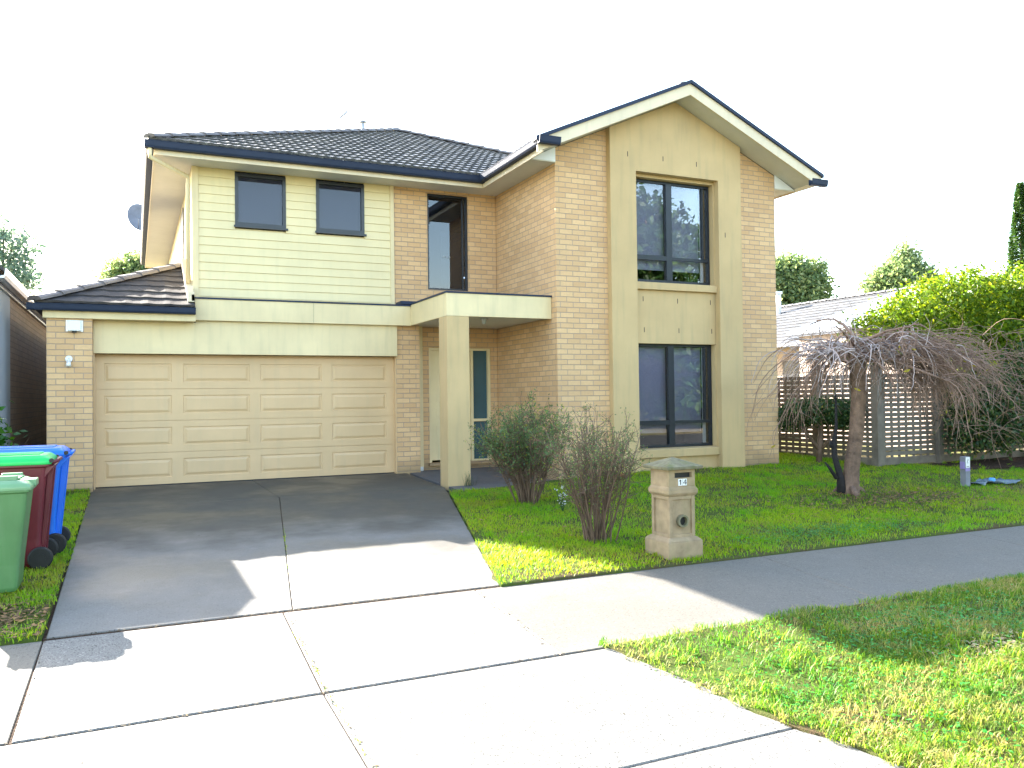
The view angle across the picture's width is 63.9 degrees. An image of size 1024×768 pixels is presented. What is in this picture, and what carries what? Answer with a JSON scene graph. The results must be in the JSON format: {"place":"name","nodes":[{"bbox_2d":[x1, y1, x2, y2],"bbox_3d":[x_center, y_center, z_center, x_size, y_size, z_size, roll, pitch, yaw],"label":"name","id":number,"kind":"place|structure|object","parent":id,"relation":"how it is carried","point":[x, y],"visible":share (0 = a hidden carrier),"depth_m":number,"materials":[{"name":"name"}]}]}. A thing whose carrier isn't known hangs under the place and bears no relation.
{"place":"outdoors","nodes":[
{"label":"outdoors","id":0,"kind":"place"},
{"bbox_2d":[0,487,90,645],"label":"side strip lawn","id":1,"kind":"structure","parent":0,"point":[31,639],"depth_m":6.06,"materials":[{"name":"plant"}]},
{"bbox_2d":[0,400,20,445],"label":"bush","id":2,"kind":"object","parent":1,"relation":"on","point":[2,437],"visible":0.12,"depth_m":9.68,"materials":[{"name":"green plant"}]},
{"bbox_2d":[0,430,29,445],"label":"sapling","id":3,"kind":"object","parent":1,"relation":"on","point":[15,444],"visible":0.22,"depth_m":10.45,"materials":[{"name":"green plant"}]},
{"bbox_2d":[0,472,38,592],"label":"wheelie bin","id":4,"kind":"object","parent":1,"relation":"on","point":[16,491],"visible":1,"depth_m":6.42,"materials":[{"name":"green plastic"}]},
{"bbox_2d":[0,451,62,569],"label":"wheelie bin","id":5,"kind":"object","parent":1,"relation":"on","point":[41,548],"visible":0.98,"depth_m":7.31,"materials":[{"name":"red plastic"}]},
{"bbox_2d":[0,445,75,553],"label":"wheelie bin","id":6,"kind":"object","parent":1,"relation":"on","point":[59,533],"visible":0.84,"depth_m":7.99,"materials":[{"name":"blue plastic"}]},
{"bbox_2d":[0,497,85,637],"bbox_3d":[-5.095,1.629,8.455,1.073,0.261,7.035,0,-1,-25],"label":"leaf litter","id":7,"kind":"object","parent":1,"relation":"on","point":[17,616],"visible":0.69,"depth_m":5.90,"materials":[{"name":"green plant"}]},
{"bbox_2d":[47,473,498,638],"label":"driveway","id":8,"kind":"structure","parent":0,"point":[150,556],"depth_m":8.20,"materials":[{"name":"concrete"}]},
{"bbox_2d":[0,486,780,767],"bbox_3d":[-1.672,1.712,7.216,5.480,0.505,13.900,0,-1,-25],"label":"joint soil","id":9,"kind":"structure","parent":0,"point":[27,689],"depth_m":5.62,"materials":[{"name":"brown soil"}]},
{"bbox_2d":[0,590,904,767],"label":"driveway apron","id":10,"kind":"object","parent":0,"point":[566,711],"visible":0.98,"depth_m":4.44,"materials":[{"name":"concrete"}]},
{"bbox_2d":[283,525,376,767],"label":"expansion joint","id":11,"kind":"object","parent":10,"relation":"on","point":[312,660],"visible":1,"depth_m":4.99,"materials":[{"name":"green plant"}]},
{"bbox_2d":[5,506,846,765],"bbox_3d":[-1.529,1.694,7.147,4.331,0.375,9.785,0,-1,-25],"label":"joint debris","id":12,"kind":"object","parent":10,"relation":"on","point":[359,686],"visible":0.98,"depth_m":4.97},
{"bbox_2d":[410,467,549,492],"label":"porch paving","id":13,"kind":"structure","parent":0,"point":[484,477],"depth_m":13.76,"materials":[{"name":"concrete"}]},
{"bbox_2d":[464,471,476,485],"bbox_3d":[-0.662,1.471,12.835,0.194,0.258,0.188,-1,-1,28],"label":"weed","id":14,"kind":"object","parent":13,"relation":"on","point":[469,481],"visible":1,"depth_m":12.84,"materials":[{"name":"green plant"}]},
{"bbox_2d":[0,526,1023,745],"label":"footpath","id":15,"kind":"structure","parent":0,"point":[570,616],"depth_m":6.77,"materials":[{"name":"concrete"}]},
{"bbox_2d":[0,0,1023,297],"label":"sky","id":16,"kind":"structure","parent":0,"point":[911,112],"materials":[{"name":"white"}]},
{"bbox_2d":[432,436,1023,526],"bbox_3d":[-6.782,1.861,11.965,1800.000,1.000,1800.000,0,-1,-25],"label":"ground","id":17,"kind":"structure","parent":0,"point":[824,452],"depth_m":19.72,"materials":[{"name":"green plant"}]},
{"bbox_2d":[0,265,46,445],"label":"neighbour garage","id":18,"kind":"structure","parent":17,"relation":"on","point":[23,385],"depth_m":13.62,"materials":[{"name":"brick"}]},
{"bbox_2d":[0,205,58,293],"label":"tree","id":19,"kind":"object","parent":17,"relation":"on","point":[25,278],"visible":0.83,"depth_m":47.78,"materials":[{"name":"green plant"}]},
{"bbox_2d":[90,244,148,279],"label":"tree","id":20,"kind":"object","parent":17,"relation":"on","point":[128,263],"visible":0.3,"depth_m":58.94,"materials":[{"name":"green plant"}]},
{"bbox_2d":[26,79,828,493],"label":"house","id":21,"kind":"structure","parent":17,"relation":"on","point":[306,303],"depth_m":14.06,"materials":[{"name":"beige brick"}]},
{"bbox_2d":[65,355,72,366],"bbox_3d":[-6.518,-0.333,12.062,0.104,0.180,0.130,0,-1,-25],"label":"sensor light","id":22,"kind":"object","parent":21,"relation":"attached to","point":[68,359],"visible":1,"depth_m":12.08,"materials":[{"name":"white plastic"}]},
{"bbox_2d":[66,320,82,332],"bbox_3d":[-6.469,-0.853,12.129,0.230,0.185,0.070,0,-1,-25],"label":"alarm box","id":23,"kind":"object","parent":21,"relation":"attached to","point":[74,326],"visible":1,"depth_m":12.11,"materials":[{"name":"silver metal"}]},
{"bbox_2d":[127,204,141,230],"bbox_3d":[-9.498,-4.035,21.115,0.354,1.218,0.710,-1,-1,19],"label":"satellite dish","id":24,"kind":"object","parent":21,"relation":"attached to","point":[134,214],"visible":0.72,"depth_m":21.04,"materials":[{"name":"silver metal"}]},
{"bbox_2d":[180,208,183,261],"bbox_3d":[-6.444,-2.728,16.019,0.018,1.200,1.100,0,-1,-25],"label":"side window","id":25,"kind":"structure","parent":21,"relation":"in","point":[182,214],"depth_m":15.68,"materials":[{"name":"white metal"}]},
{"bbox_2d":[95,354,394,487],"bbox_3d":[-4.260,0.571,13.609,4.763,2.090,0.050,0,-1,-25],"label":"garage door","id":26,"kind":"structure","parent":21,"relation":"in","point":[160,419],"depth_m":13.49,"materials":[{"name":"paint"}]},
{"bbox_2d":[234,172,287,230],"bbox_3d":[-4.240,-3.068,13.853,0.880,0.915,0.110,0,-1,-25],"label":"window frame","id":27,"kind":"structure","parent":21,"relation":"in","point":[260,200],"depth_m":13.89,"materials":[{"name":"black metal"}]},
{"bbox_2d":[315,180,366,235],"bbox_3d":[-3.014,-3.075,14.417,0.900,0.915,0.110,0,-1,-25],"label":"window frame","id":28,"kind":"structure","parent":21,"relation":"in","point":[339,206],"depth_m":14.45,"materials":[{"name":"black metal"}]},
{"bbox_2d":[339,109,347,182],"bbox_3d":[-4.423,-6.187,21.593,0.261,2.150,0.202,0,-1,-25],"label":"antenna","id":29,"kind":"object","parent":21,"relation":"attached to","point":[343,114],"visible":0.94,"depth_m":21.59,"materials":[{"name":"silver metal"}]},
{"bbox_2d":[359,120,366,162],"bbox_3d":[-3.844,-6.011,21.195,0.200,1.570,0.195,0,-1,-25],"label":"roof flue","id":30,"kind":"object","parent":21,"relation":"attached to","point":[363,122],"visible":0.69,"depth_m":21.17,"materials":[{"name":"metal"}]},
{"bbox_2d":[427,193,467,290],"bbox_3d":[-1.214,-2.625,15.295,0.796,1.776,0.060,0,-1,-25],"label":"window frame","id":31,"kind":"structure","parent":21,"relation":"in","point":[446,215],"depth_m":15.30,"materials":[{"name":"black metal"}]},
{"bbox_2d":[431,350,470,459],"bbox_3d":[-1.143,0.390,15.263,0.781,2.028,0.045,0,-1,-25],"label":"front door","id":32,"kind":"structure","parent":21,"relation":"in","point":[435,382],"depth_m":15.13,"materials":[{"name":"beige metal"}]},
{"bbox_2d":[636,179,709,284],"bbox_3d":[2.624,-2.617,14.966,1.870,2.293,0.962,0,-1,-25],"label":"window frame","id":33,"kind":"structure","parent":21,"relation":"in","point":[673,223],"depth_m":14.76,"materials":[{"name":"black metal"}]},
{"bbox_2d":[638,344,712,447],"bbox_3d":[2.660,0.262,14.918,1.870,2.313,0.962,0,-1,-25],"label":"window frame","id":34,"kind":"structure","parent":21,"relation":"in","point":[675,380],"depth_m":14.72,"materials":[{"name":"black metal"}]},
{"bbox_2d":[775,248,841,305],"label":"tree","id":35,"kind":"object","parent":17,"relation":"on","point":[798,280],"visible":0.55,"depth_m":60.58,"materials":[{"name":"green plant"}]},
{"bbox_2d":[776,278,1020,448],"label":"neighbour house","id":36,"kind":"structure","parent":17,"relation":"on","point":[793,318],"depth_m":25.30,"materials":[{"name":"grey tile"}]},
{"bbox_2d":[776,291,781,314],"bbox_3d":[9.572,-2.837,29.491,0.300,0.960,0.300,0,-1,-25],"label":"roof flue","id":37,"kind":"object","parent":36,"relation":"attached to","point":[778,302],"visible":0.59,"depth_m":29.40,"materials":[{"name":"white plastic"}]},
{"bbox_2d":[783,360,799,402],"bbox_3d":[8.577,-0.015,25.174,0.040,1.400,0.700,0,-1,-25],"label":"window","id":38,"kind":"structure","parent":36,"relation":"in","point":[790,362],"depth_m":25.15,"materials":[{"name":"black metal"}]},
{"bbox_2d":[777,365,1023,466],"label":"lattice fence","id":39,"kind":"object","parent":17,"relation":"on","point":[878,433],"visible":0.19,"depth_m":15.51,"materials":[{"name":"grey wood"}]},
{"bbox_2d":[854,235,947,293],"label":"tree","id":40,"kind":"object","parent":17,"relation":"on","point":[892,271],"visible":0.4,"depth_m":61.19,"materials":[{"name":"green plant"}]},
{"bbox_2d":[1005,182,1023,274],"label":"cypress","id":41,"kind":"object","parent":17,"relation":"on","point":[1017,214],"visible":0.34,"depth_m":39.91,"materials":[{"name":"green plant"}]},
{"bbox_2d":[449,449,1023,586],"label":"front lawn","id":42,"kind":"structure","parent":0,"point":[557,577],"depth_m":10.05,"materials":[{"name":"plant"}]},
{"bbox_2d":[465,387,577,503],"bbox_3d":[0.220,0.839,10.934,1.341,1.595,1.887,0,-1,-25],"label":"shrub","id":43,"kind":"object","parent":42,"relation":"on","point":[522,456],"visible":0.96,"depth_m":10.88,"materials":[{"name":"green plant"}]},
{"bbox_2d":[554,486,568,510],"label":"white flowers","id":44,"kind":"object","parent":42,"relation":"on","point":[563,505],"visible":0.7,"depth_m":10.38,"materials":[{"name":"grey plant"}]},
{"bbox_2d":[525,402,651,543],"bbox_3d":[0.851,0.964,8.769,1.318,1.557,1.754,-1,-1,13],"label":"shrub","id":45,"kind":"object","parent":42,"relation":"on","point":[590,533],"visible":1,"depth_m":8.61,"materials":[{"name":"green plant"}]},
{"bbox_2d":[643,457,702,559],"bbox_3d":[1.577,1.228,8.032,0.421,1.025,0.421,0,-1,-25],"label":"letterbox","id":46,"kind":"object","parent":42,"relation":"on","point":[672,489],"visible":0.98,"depth_m":7.91,"materials":[{"name":"stone"}]},
{"bbox_2d":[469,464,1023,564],"bbox_3d":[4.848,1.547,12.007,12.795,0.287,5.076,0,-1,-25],"label":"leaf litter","id":47,"kind":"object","parent":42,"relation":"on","point":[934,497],"visible":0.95,"depth_m":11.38,"materials":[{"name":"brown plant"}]},
{"bbox_2d":[775,392,866,462],"bbox_3d":[5.730,0.841,15.476,1.855,1.454,1.130,-1,-1,-4],"label":"shrub","id":48,"kind":"object","parent":42,"relation":"on","point":[828,414],"visible":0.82,"depth_m":15.27,"materials":[{"name":"green plant"}]},
{"bbox_2d":[824,395,845,494],"bbox_3d":[4.687,0.917,11.830,0.352,1.510,0.167,0,-1,-25],"label":"dead stump","id":49,"kind":"object","parent":42,"relation":"on","point":[838,475],"visible":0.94,"depth_m":11.81,"materials":[{"name":"black wood"}]},
{"bbox_2d":[712,515,1012,552],"bbox_3d":[3.596,1.615,9.229,5.362,0.071,1.112,0,-1,-25],"label":"clover","id":50,"kind":"object","parent":42,"relation":"on","point":[843,527],"visible":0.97,"depth_m":9.15,"materials":[{"name":"green plant"}]},
{"bbox_2d":[746,288,1023,497],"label":"weeping tree","id":51,"kind":"object","parent":42,"relation":"on","point":[902,349],"visible":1,"depth_m":11.62,"materials":[{"name":"brown plant"}]},
{"bbox_2d":[837,255,1023,469],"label":"hedge","id":52,"kind":"object","parent":42,"relation":"on","point":[998,304],"visible":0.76,"depth_m":16.33,"materials":[{"name":"green plant"}]},
{"bbox_2d":[960,456,970,485],"bbox_3d":[7.121,1.422,12.901,0.139,0.560,0.106,0,-1,-25],"label":"marker post","id":53,"kind":"object","parent":42,"relation":"on","point":[964,470],"visible":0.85,"depth_m":12.87,"materials":[{"name":"white plastic"}]},
{"bbox_2d":[971,478,1021,485],"bbox_3d":[7.675,1.543,13.111,1.065,0.098,0.425,0,-1,-25],"label":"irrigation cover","id":54,"kind":"object","parent":42,"relation":"on","point":[985,481],"visible":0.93,"depth_m":13.04,"materials":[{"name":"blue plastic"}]},
{"bbox_2d":[598,571,1023,767],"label":"verge lawn","id":55,"kind":"structure","parent":0,"point":[768,714],"depth_m":4.93,"materials":[{"name":"plant"}]},
{"bbox_2d":[650,596,1023,767],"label":"clover","id":56,"kind":"object","parent":55,"relation":"on","point":[893,714],"visible":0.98,"depth_m":4.66,"materials":[{"name":"green plant"}]},
{"bbox_2d":[672,584,1023,677],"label":"clover","id":57,"kind":"object","parent":55,"relation":"on","point":[940,613],"visible":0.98,"depth_m":5.74,"materials":[{"name":"green plant"}]},
{"bbox_2d":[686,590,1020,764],"bbox_3d":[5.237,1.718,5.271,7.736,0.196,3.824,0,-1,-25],"label":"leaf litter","id":58,"kind":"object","parent":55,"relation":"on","point":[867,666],"visible":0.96,"depth_m":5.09,"materials":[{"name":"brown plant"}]},
{"bbox_2d":[922,625,1023,663],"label":"straw patch","id":59,"kind":"object","parent":55,"relation":"on","point":[1004,642],"visible":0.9,"depth_m":5.36,"materials":[{"name":"green plant"}]},
{"bbox_2d":[930,457,1023,469],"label":"garden bed","id":60,"kind":"object","parent":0,"point":[1017,462],"visible":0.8,"depth_m":15.40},
{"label":"side lawn","id":61,"kind":"structure","parent":0,"visible":0},
{"bbox_2d":[779,452,831,462],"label":"lawn grass","id":62,"kind":"structure","parent":61,"relation":"on","point":[784,456],"depth_m":15.90,"materials":[{"name":"green plant"}]}
]}

